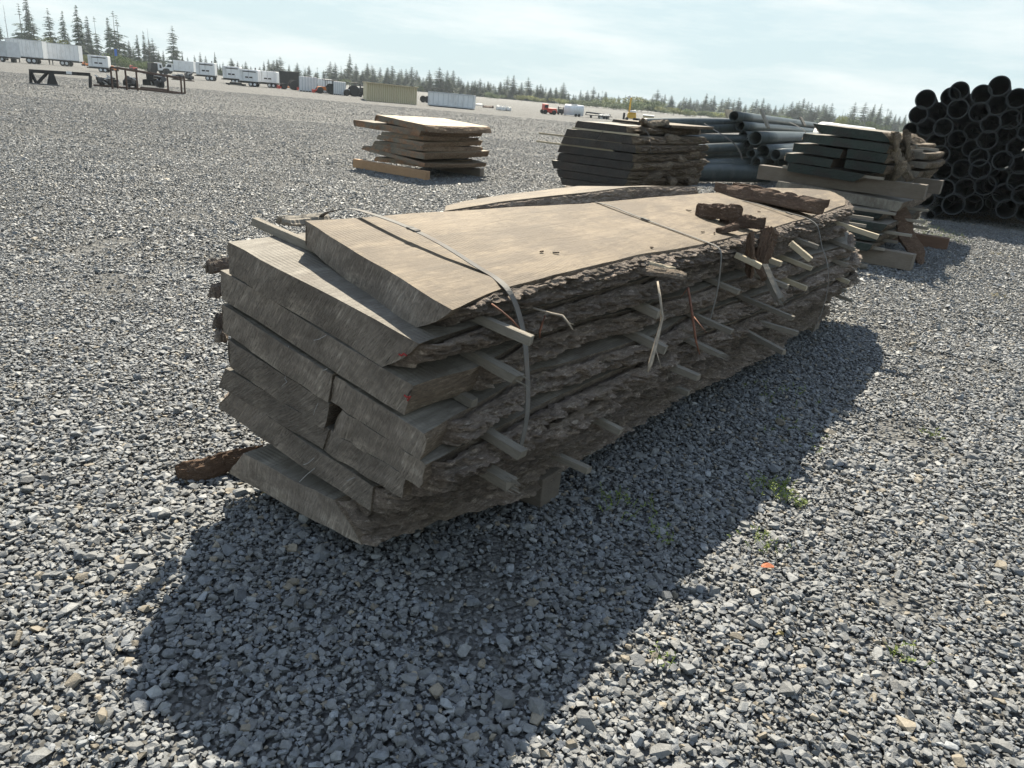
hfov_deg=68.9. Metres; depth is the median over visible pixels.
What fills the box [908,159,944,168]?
wood plank
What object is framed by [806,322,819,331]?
timber bearer
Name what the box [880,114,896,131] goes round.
fir tree
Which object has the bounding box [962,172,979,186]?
plastic pipe
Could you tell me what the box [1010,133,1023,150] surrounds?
plastic pipe
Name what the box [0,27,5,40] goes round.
fir tree
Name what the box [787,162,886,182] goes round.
wood plank
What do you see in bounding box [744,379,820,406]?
weed
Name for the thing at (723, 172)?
plastic pipe
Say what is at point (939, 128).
plastic pipe
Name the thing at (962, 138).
plastic pipe
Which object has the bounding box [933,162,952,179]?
plastic pipe
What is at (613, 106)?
broadleaf tree
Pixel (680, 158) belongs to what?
bark piece
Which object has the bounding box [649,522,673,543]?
weed
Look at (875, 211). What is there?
spacer stick
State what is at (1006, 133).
plastic pipe
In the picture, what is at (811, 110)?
fir tree
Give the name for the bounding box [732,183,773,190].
bark curl
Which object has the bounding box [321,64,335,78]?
fir tree
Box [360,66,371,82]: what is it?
fir tree
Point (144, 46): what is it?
fir tree
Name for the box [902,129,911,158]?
bark piece
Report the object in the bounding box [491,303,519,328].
twig
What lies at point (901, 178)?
wood plank
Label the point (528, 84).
fir tree
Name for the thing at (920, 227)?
spacer stick
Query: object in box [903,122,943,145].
plastic pipe
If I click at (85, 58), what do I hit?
broadleaf tree
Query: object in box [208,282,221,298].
bark lump
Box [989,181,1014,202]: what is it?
plastic pipe
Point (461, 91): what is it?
fir tree
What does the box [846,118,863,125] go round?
broadleaf tree
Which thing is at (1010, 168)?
plastic pipe
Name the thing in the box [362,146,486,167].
wood plank
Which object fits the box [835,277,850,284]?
spacer stick
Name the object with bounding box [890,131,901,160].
bark piece
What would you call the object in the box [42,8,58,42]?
fir tree
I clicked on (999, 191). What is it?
plastic pipe
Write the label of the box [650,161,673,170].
bark piece
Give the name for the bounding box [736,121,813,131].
plastic pipe
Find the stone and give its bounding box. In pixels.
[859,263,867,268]
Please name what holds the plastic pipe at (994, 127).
on the plastic pipe at (994, 141)
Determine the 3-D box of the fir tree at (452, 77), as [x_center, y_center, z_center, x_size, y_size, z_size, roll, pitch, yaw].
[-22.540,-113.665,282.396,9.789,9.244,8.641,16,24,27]
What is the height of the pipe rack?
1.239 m
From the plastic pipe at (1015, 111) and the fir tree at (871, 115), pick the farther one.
the fir tree at (871, 115)
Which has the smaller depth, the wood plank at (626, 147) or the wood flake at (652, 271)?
the wood flake at (652, 271)
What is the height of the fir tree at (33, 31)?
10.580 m
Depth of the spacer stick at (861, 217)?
8.87 m
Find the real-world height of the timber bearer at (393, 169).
0.165 m
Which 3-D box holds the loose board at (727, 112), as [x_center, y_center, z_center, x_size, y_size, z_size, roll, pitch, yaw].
[5.665,-6.960,19.372,0.250,0.042,0.418,0,63,-13]
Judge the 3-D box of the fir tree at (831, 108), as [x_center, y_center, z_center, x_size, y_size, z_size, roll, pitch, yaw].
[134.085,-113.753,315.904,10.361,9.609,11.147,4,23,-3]
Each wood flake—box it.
[635,265,686,279]
[648,261,675,269]
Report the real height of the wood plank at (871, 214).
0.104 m
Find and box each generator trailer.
[87,54,110,72]
[194,61,216,80]
[221,65,241,81]
[238,68,260,86]
[259,69,278,87]
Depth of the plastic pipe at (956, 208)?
14.83 m
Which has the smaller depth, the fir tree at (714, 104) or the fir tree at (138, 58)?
the fir tree at (138, 58)
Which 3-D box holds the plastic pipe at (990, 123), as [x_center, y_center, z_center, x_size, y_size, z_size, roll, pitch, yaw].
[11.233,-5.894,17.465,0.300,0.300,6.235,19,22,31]
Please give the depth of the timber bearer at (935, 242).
11.03 m
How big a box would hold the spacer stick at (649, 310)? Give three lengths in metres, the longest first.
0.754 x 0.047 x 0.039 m
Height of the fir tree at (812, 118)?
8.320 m
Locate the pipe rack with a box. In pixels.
[109,66,185,93]
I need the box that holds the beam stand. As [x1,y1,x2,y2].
[29,69,91,87]
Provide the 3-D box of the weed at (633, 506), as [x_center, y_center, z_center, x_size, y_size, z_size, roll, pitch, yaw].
[0.496,0.502,3.141,0.255,0.066,0.217,12,22,17]
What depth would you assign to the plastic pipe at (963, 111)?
15.42 m
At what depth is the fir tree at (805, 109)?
330.83 m
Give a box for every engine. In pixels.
[93,74,120,87]
[121,75,136,89]
[140,73,166,89]
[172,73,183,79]
[184,72,193,80]
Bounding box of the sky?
[0,0,1023,124]
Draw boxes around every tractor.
[277,80,298,89]
[312,79,336,93]
[341,82,359,95]
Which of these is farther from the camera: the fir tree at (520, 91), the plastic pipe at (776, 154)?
the fir tree at (520, 91)
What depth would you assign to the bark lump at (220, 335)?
2.87 m
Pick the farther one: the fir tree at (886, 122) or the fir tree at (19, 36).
the fir tree at (886, 122)
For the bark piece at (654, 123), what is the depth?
13.32 m
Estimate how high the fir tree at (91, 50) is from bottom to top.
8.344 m
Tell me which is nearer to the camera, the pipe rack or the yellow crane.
the pipe rack
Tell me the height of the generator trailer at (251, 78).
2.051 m
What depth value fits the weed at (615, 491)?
3.21 m
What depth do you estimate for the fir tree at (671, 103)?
313.74 m
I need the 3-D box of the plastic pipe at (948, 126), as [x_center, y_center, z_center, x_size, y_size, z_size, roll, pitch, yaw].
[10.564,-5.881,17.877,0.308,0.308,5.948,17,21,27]
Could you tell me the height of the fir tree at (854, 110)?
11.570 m
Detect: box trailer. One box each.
[0,41,20,62]
[5,38,47,63]
[46,42,82,65]
[428,91,475,109]
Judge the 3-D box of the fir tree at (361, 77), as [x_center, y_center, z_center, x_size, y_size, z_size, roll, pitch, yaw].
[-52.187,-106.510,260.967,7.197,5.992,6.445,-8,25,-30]
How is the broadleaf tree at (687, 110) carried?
on the ground
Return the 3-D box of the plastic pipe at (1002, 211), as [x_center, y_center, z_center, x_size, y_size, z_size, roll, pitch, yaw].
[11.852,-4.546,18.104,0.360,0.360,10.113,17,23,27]
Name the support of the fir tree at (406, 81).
on the ground
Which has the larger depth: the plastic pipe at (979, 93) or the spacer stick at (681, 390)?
the plastic pipe at (979, 93)
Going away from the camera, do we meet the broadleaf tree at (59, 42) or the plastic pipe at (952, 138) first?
the plastic pipe at (952, 138)
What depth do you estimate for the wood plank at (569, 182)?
13.44 m
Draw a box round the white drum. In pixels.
[813,122,874,132]
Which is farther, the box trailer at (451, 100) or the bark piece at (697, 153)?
the box trailer at (451, 100)
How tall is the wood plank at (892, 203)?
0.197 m
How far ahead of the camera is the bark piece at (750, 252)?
3.96 m
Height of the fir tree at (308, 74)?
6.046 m
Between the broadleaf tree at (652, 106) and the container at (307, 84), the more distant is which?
the broadleaf tree at (652, 106)
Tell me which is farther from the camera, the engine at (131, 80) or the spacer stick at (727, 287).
the engine at (131, 80)
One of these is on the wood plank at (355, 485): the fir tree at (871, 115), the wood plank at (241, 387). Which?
the wood plank at (241, 387)
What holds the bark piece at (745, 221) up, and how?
on the wood plank at (411, 277)
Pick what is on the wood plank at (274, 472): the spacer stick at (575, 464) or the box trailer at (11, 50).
the spacer stick at (575, 464)
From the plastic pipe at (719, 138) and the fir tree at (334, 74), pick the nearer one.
the plastic pipe at (719, 138)
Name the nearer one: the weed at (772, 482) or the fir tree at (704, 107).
the weed at (772, 482)
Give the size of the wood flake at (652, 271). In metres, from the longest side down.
0.262 x 0.100 x 0.026 m
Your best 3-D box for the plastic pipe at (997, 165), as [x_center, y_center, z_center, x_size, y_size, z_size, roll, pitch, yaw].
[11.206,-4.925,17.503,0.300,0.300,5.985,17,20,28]
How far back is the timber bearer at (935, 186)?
10.69 m
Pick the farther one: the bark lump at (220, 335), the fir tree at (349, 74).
the fir tree at (349, 74)
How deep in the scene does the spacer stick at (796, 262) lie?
4.90 m
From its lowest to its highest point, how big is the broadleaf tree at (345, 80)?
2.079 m
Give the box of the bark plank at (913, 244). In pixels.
[891,207,924,264]
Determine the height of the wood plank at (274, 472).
0.227 m
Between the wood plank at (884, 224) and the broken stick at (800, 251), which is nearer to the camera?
the broken stick at (800, 251)
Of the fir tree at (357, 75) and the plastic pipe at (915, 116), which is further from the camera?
the fir tree at (357, 75)
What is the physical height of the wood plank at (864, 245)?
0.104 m
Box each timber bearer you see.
[353,159,429,179]
[424,167,483,176]
[519,466,561,507]
[757,165,928,199]
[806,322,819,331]
[858,246,915,270]
[892,233,949,249]
[912,177,943,193]
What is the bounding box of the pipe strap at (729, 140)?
[704,123,742,159]
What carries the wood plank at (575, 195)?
on the wood plank at (313, 288)
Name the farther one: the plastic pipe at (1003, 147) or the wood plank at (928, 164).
the plastic pipe at (1003, 147)
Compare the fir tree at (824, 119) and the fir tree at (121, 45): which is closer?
the fir tree at (121, 45)
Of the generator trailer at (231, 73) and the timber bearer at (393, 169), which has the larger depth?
the generator trailer at (231, 73)
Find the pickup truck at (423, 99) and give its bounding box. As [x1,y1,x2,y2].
[420,96,427,102]
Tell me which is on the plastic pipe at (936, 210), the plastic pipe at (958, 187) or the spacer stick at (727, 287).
the plastic pipe at (958, 187)
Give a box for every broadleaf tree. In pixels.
[33,36,67,60]
[83,55,87,62]
[102,53,134,67]
[123,60,140,66]
[135,61,151,70]
[338,79,350,85]
[483,92,505,98]
[514,95,530,101]
[522,95,547,101]
[548,97,568,104]
[562,100,580,104]
[577,100,593,105]
[587,99,610,107]
[596,103,623,109]
[602,97,624,104]
[621,101,650,110]
[622,96,664,110]
[641,100,665,111]
[654,106,695,115]
[658,108,672,113]
[677,108,697,116]
[686,110,715,117]
[712,112,725,117]
[834,115,848,124]
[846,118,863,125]
[865,121,891,129]
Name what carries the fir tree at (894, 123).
on the ground
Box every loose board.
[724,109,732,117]
[759,109,769,128]
[799,117,805,126]
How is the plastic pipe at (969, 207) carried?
on the ground
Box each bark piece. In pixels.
[175,444,262,481]
[638,170,662,181]
[639,118,649,126]
[645,120,668,126]
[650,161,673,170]
[664,133,681,142]
[667,176,677,185]
[676,154,686,161]
[681,167,697,175]
[686,177,698,184]
[687,151,700,156]
[695,203,742,220]
[714,182,829,214]
[716,222,739,233]
[719,214,765,229]
[745,231,754,278]
[754,258,766,281]
[755,226,779,263]
[885,159,907,180]
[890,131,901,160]
[891,144,906,168]
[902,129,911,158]
[902,154,914,181]
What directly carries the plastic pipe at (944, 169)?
on the plastic pipe
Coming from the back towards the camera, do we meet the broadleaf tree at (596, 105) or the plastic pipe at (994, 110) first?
the broadleaf tree at (596, 105)
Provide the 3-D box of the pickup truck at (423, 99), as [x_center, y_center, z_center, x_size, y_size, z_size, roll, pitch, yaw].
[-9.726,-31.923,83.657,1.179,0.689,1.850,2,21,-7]
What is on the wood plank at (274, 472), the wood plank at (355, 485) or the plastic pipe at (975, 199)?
the wood plank at (355, 485)
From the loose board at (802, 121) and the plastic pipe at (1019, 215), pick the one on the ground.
the plastic pipe at (1019, 215)
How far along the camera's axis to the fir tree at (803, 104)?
339.83 m
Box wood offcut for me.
[275,213,330,225]
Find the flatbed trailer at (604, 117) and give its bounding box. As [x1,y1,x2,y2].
[585,112,611,118]
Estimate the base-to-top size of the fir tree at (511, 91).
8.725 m
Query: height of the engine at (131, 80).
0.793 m
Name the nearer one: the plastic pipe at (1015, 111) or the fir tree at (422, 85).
the plastic pipe at (1015, 111)
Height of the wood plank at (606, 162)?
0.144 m
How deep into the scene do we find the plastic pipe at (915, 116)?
14.71 m
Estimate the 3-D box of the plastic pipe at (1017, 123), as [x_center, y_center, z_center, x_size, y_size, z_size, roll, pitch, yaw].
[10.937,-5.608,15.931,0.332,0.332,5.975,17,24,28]
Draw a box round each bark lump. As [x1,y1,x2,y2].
[205,257,228,273]
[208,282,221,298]
[212,313,222,329]
[214,328,227,342]
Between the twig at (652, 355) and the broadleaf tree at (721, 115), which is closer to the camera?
the twig at (652, 355)
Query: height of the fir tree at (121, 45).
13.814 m
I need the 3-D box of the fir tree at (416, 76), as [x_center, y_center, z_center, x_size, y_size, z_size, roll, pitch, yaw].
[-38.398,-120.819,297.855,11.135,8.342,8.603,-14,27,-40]
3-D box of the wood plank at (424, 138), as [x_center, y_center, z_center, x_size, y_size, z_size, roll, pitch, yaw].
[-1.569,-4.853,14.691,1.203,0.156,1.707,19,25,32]
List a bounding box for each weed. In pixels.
[599,482,628,505]
[599,493,657,524]
[647,640,675,667]
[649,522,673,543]
[727,524,769,549]
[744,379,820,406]
[746,471,796,500]
[753,530,790,553]
[764,414,829,452]
[783,492,807,508]
[886,640,934,667]
[919,426,944,439]
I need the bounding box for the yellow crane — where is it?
[622,95,636,119]
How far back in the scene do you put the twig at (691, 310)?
3.37 m
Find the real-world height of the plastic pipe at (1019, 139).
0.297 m
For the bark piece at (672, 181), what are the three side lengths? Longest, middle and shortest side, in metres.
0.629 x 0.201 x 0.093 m
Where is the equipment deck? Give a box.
[226,82,245,85]
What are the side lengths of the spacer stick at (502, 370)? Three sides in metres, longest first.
0.902 x 0.050 x 0.035 m
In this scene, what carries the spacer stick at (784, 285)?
on the wood plank at (404, 390)
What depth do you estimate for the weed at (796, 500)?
3.31 m
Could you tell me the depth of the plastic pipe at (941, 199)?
15.78 m
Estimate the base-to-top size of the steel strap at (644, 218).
1.078 m
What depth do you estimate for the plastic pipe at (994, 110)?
15.17 m
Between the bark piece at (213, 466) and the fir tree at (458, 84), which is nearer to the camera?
the bark piece at (213, 466)
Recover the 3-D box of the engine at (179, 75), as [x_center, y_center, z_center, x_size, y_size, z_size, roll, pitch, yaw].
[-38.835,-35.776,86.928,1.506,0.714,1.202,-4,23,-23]
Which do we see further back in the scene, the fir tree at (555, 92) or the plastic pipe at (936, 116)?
the fir tree at (555, 92)
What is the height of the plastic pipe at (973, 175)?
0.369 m
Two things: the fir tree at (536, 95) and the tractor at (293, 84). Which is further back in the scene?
the fir tree at (536, 95)
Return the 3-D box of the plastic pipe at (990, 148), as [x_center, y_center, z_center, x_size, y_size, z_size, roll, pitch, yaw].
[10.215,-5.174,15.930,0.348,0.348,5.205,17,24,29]
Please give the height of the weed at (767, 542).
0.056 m
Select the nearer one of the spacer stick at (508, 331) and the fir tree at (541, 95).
the spacer stick at (508, 331)
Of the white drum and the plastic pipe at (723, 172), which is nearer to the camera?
the plastic pipe at (723, 172)
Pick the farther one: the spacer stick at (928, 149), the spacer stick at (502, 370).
the spacer stick at (928, 149)
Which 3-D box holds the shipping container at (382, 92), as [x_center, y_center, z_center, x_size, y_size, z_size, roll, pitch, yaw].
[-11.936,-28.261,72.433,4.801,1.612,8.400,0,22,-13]
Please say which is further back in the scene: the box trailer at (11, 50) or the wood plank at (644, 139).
the box trailer at (11, 50)
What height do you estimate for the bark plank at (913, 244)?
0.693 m
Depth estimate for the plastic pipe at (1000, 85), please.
14.20 m
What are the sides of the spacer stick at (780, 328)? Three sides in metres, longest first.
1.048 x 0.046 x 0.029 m
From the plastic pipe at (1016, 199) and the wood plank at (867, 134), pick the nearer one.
the wood plank at (867, 134)
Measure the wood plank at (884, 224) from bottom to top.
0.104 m
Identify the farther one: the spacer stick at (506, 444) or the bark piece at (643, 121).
the bark piece at (643, 121)
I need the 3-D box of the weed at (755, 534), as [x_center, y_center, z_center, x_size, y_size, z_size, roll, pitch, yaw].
[0.959,0.605,3.011,0.170,0.044,0.114,-12,27,-37]
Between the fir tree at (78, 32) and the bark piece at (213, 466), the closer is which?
the bark piece at (213, 466)
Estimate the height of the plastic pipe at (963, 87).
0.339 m
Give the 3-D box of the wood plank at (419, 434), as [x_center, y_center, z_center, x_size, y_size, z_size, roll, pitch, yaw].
[1.293,-0.552,4.549,0.704,0.204,5.656,18,25,31]
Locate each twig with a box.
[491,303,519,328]
[533,307,573,329]
[539,315,545,337]
[646,281,663,371]
[681,287,705,354]
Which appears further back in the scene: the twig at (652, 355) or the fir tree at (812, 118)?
the fir tree at (812, 118)
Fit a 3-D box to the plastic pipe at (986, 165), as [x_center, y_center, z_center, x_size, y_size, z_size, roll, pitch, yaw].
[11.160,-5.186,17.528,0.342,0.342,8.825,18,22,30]
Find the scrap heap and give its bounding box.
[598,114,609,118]
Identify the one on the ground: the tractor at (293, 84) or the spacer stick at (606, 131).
the tractor at (293, 84)
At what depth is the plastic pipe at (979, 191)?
14.33 m
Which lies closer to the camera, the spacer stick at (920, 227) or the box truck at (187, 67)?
the spacer stick at (920, 227)
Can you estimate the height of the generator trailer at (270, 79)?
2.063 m
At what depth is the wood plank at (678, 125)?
13.90 m
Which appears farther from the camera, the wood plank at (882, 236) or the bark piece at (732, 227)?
the wood plank at (882, 236)
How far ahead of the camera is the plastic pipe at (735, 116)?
20.91 m
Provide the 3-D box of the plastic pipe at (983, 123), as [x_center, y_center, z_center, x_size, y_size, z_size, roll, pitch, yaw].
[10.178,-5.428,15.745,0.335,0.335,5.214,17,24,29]
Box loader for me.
[540,104,556,114]
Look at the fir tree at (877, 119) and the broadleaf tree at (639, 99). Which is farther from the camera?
the fir tree at (877, 119)
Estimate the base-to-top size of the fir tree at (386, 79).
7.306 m
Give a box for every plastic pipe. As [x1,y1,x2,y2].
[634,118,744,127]
[690,134,748,143]
[699,142,744,153]
[699,163,770,182]
[700,124,742,133]
[704,158,759,163]
[705,145,753,157]
[729,111,817,128]
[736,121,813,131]
[739,131,752,137]
[742,139,759,148]
[746,148,764,157]
[748,131,819,144]
[751,156,773,166]
[756,142,808,158]
[767,158,777,165]
[770,148,792,159]
[778,159,791,166]
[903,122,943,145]
[908,105,929,124]
[915,89,938,116]
[916,117,949,143]
[919,194,936,206]
[925,113,940,131]
[926,133,949,155]
[926,206,941,218]
[928,102,956,125]
[932,199,955,214]
[933,118,954,140]
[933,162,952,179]
[935,145,953,161]
[935,179,972,197]
[937,157,953,174]
[937,189,956,203]
[939,96,955,117]
[940,87,960,110]
[941,187,965,214]
[943,124,956,146]
[943,150,959,166]
[943,171,961,187]
[946,98,976,123]
[947,130,970,153]
[947,188,974,202]
[949,81,970,107]
[950,142,963,161]
[951,159,977,177]
[954,177,985,197]
[956,121,973,142]
[957,94,975,125]
[959,114,977,129]
[960,150,977,169]
[961,139,989,158]
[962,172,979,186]
[962,189,983,212]
[963,122,986,142]
[965,133,982,149]
[966,187,984,202]
[968,102,989,125]
[968,148,992,171]
[968,159,1004,179]
[971,84,992,114]
[973,175,999,195]
[974,114,994,137]
[975,194,993,213]
[976,130,1001,149]
[980,114,1004,135]
[981,106,997,124]
[981,177,999,191]
[983,147,1000,161]
[983,162,999,180]
[985,124,1004,146]
[985,140,1002,158]
[986,96,1008,123]
[986,168,1009,186]
[988,75,1011,103]
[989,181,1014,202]
[990,139,1015,155]
[991,150,1015,170]
[993,182,1017,195]
[993,190,1017,218]
[995,125,1017,144]
[997,148,1020,167]
[999,109,1021,130]
[1000,171,1023,190]
[1001,88,1023,114]
[1002,119,1023,140]
[1003,194,1022,208]
[1004,100,1023,124]
[1006,137,1023,157]
[1007,150,1023,166]
[1008,127,1023,150]
[1008,165,1023,181]
[1009,153,1023,173]
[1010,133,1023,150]
[1011,183,1023,203]
[1014,196,1023,220]
[1016,108,1023,127]
[1017,125,1023,141]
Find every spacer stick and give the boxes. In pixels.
[250,217,534,346]
[452,391,477,408]
[458,350,528,386]
[479,464,525,494]
[480,427,527,459]
[536,140,613,151]
[539,132,618,142]
[549,453,591,474]
[572,127,639,135]
[592,418,622,435]
[621,331,668,353]
[631,303,659,318]
[667,365,700,380]
[668,386,689,395]
[683,337,730,358]
[684,311,732,334]
[702,278,739,294]
[734,294,795,320]
[737,267,788,288]
[744,330,786,354]
[760,320,798,335]
[769,258,782,265]
[776,254,812,270]
[780,278,807,290]
[782,165,884,179]
[792,237,818,248]
[826,239,855,250]
[832,259,848,266]
[834,221,878,238]
[834,295,852,302]
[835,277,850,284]
[849,214,873,220]
[849,222,866,227]
[853,207,895,215]
[861,228,911,236]
[873,246,884,250]
[881,239,897,243]
[886,216,925,223]
[907,207,928,211]
[911,149,923,152]
[913,225,927,229]
[917,147,938,150]
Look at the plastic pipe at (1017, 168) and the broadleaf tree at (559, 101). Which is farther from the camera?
the broadleaf tree at (559, 101)
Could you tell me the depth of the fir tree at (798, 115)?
302.25 m
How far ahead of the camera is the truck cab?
118.89 m
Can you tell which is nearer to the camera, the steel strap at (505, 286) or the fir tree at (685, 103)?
the steel strap at (505, 286)
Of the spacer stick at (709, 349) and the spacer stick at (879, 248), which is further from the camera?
the spacer stick at (879, 248)
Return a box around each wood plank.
[218,300,831,513]
[219,367,334,448]
[220,231,855,414]
[222,303,338,401]
[227,216,850,367]
[228,338,342,429]
[229,305,830,546]
[305,188,853,326]
[324,286,850,497]
[331,249,861,460]
[333,271,861,487]
[353,120,481,136]
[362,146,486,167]
[371,144,488,159]
[373,141,482,151]
[374,115,491,133]
[374,156,472,166]
[377,135,482,146]
[381,132,478,141]
[444,186,698,211]
[552,160,703,178]
[556,169,701,185]
[557,153,708,170]
[558,145,706,161]
[560,178,691,185]
[561,137,708,152]
[564,129,708,144]
[575,121,700,134]
[613,119,713,128]
[775,180,931,211]
[784,152,851,167]
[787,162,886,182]
[792,143,853,157]
[802,133,915,153]
[813,124,921,143]
[844,159,915,173]
[846,149,915,163]
[848,214,919,240]
[849,205,924,231]
[852,204,892,218]
[854,235,897,250]
[884,175,931,182]
[901,168,937,177]
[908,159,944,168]
[910,143,936,150]
[912,150,944,159]
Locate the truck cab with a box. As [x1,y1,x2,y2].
[147,62,168,74]
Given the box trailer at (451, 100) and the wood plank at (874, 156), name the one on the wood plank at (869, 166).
the wood plank at (874, 156)
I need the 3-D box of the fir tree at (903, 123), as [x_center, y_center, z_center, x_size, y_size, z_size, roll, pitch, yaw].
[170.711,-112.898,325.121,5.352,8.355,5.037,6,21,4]
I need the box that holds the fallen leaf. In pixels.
[761,563,773,567]
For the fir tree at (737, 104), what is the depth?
330.49 m
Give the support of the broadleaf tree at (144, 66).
on the ground
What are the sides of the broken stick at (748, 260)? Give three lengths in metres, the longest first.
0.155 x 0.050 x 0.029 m
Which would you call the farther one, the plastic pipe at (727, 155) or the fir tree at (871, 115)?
the fir tree at (871, 115)
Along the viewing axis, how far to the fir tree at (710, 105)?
337.82 m
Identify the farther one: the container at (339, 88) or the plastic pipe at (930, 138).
the container at (339, 88)
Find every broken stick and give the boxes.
[733,252,762,268]
[762,264,784,306]
[788,240,812,261]
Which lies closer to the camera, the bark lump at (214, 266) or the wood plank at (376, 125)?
the bark lump at (214, 266)
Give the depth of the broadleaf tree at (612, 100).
226.18 m
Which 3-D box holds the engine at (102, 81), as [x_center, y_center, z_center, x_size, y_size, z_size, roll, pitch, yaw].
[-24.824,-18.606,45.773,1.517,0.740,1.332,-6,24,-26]
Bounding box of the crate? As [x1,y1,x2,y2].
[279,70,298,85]
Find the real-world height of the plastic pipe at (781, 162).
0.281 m
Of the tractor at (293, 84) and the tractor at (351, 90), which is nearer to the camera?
the tractor at (351, 90)
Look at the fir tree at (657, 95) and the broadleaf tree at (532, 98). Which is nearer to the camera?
the broadleaf tree at (532, 98)
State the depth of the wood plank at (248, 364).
2.66 m
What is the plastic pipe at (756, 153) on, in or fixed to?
on the plastic pipe at (765, 161)
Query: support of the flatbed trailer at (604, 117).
on the ground
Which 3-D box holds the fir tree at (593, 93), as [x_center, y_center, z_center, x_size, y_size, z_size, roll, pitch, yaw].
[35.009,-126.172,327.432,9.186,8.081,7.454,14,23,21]
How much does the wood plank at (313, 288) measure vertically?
0.266 m
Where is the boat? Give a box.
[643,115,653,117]
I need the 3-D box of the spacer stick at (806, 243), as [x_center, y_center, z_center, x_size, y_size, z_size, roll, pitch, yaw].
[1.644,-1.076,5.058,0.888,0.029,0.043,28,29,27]
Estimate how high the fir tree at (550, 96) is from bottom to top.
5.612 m
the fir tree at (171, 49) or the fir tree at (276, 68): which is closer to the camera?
the fir tree at (171, 49)
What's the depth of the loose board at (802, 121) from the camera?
25.04 m
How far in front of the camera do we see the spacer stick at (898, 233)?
9.25 m
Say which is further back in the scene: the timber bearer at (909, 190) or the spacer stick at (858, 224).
the timber bearer at (909, 190)
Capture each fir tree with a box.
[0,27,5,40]
[10,4,26,38]
[20,0,35,39]
[27,16,41,40]
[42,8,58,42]
[56,11,67,43]
[70,5,88,63]
[79,21,87,54]
[83,16,99,55]
[87,34,96,54]
[93,18,104,55]
[103,19,118,65]
[104,11,122,58]
[112,15,130,65]
[121,46,129,66]
[126,40,133,61]
[132,35,143,67]
[141,32,148,61]
[142,39,156,62]
[147,38,160,62]
[159,28,183,64]
[274,60,279,71]
[275,58,286,70]
[292,63,302,75]
[306,66,311,76]
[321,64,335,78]
[328,65,339,81]
[337,73,343,81]
[342,69,348,84]
[343,54,352,78]
[345,68,352,83]
[348,64,358,84]
[351,74,359,85]
[358,71,366,84]
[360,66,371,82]
[369,68,377,82]
[379,68,394,84]
[390,66,399,82]
[395,73,402,84]
[400,69,412,85]
[404,67,421,80]
[413,71,420,86]
[415,77,427,91]
[422,70,433,87]
[424,76,436,91]
[425,67,452,91]
[439,71,454,92]
[449,70,456,86]
[456,77,461,93]
[456,82,466,93]
[465,85,472,94]
[468,81,478,96]
[471,80,483,96]
[477,79,487,96]
[496,82,507,98]
[501,77,511,94]
[503,77,521,99]
[516,83,525,100]
[523,78,534,95]
[523,85,533,100]
[530,86,543,101]
[531,87,539,101]
[534,84,544,101]
[542,89,558,103]
[553,87,557,102]
[556,83,570,100]
[559,89,565,103]
[583,90,592,104]
[589,86,595,100]
[653,89,660,102]
[664,96,677,112]
[680,99,690,110]
[687,98,693,109]
[701,98,708,111]
[709,98,714,111]
[712,95,717,111]
[719,99,735,117]
[732,97,742,111]
[734,101,743,111]
[750,99,760,113]
[770,107,777,115]
[782,102,800,118]
[791,101,805,120]
[799,98,806,112]
[800,102,810,116]
[803,103,814,120]
[804,106,820,122]
[815,107,831,122]
[821,103,836,122]
[826,112,834,122]
[847,102,857,119]
[854,105,872,126]
[865,108,874,126]
[873,105,883,129]
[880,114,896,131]
[885,111,892,126]
[889,114,898,131]
[896,117,900,129]
[897,115,906,131]
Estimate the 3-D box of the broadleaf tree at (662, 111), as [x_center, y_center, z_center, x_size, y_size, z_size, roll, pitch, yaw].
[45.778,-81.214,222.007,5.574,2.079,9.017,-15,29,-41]
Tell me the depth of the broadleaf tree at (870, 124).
200.81 m
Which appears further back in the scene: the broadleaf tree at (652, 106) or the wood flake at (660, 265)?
the broadleaf tree at (652, 106)
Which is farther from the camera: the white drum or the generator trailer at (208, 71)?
the generator trailer at (208, 71)
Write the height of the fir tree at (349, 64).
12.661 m
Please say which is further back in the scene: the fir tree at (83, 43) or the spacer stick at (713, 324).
the fir tree at (83, 43)
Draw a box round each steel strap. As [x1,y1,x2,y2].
[319,208,529,445]
[595,202,721,318]
[740,200,828,334]
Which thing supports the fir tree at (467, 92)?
on the ground
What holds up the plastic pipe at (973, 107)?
on the plastic pipe at (967, 127)
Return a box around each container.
[299,76,316,92]
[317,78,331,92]
[333,81,345,95]
[362,81,418,104]
[496,105,505,110]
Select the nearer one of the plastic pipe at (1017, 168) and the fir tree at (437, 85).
the plastic pipe at (1017, 168)
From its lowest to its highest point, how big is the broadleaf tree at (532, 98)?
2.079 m
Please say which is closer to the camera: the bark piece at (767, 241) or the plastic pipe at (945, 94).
the bark piece at (767, 241)
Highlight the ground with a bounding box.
[0,58,1023,767]
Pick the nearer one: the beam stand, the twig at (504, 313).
the twig at (504, 313)
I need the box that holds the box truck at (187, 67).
[163,60,195,74]
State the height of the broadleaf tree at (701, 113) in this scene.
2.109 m
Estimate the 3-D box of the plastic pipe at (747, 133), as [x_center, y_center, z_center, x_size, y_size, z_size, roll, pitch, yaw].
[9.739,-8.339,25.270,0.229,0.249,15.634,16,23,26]
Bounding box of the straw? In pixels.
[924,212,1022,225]

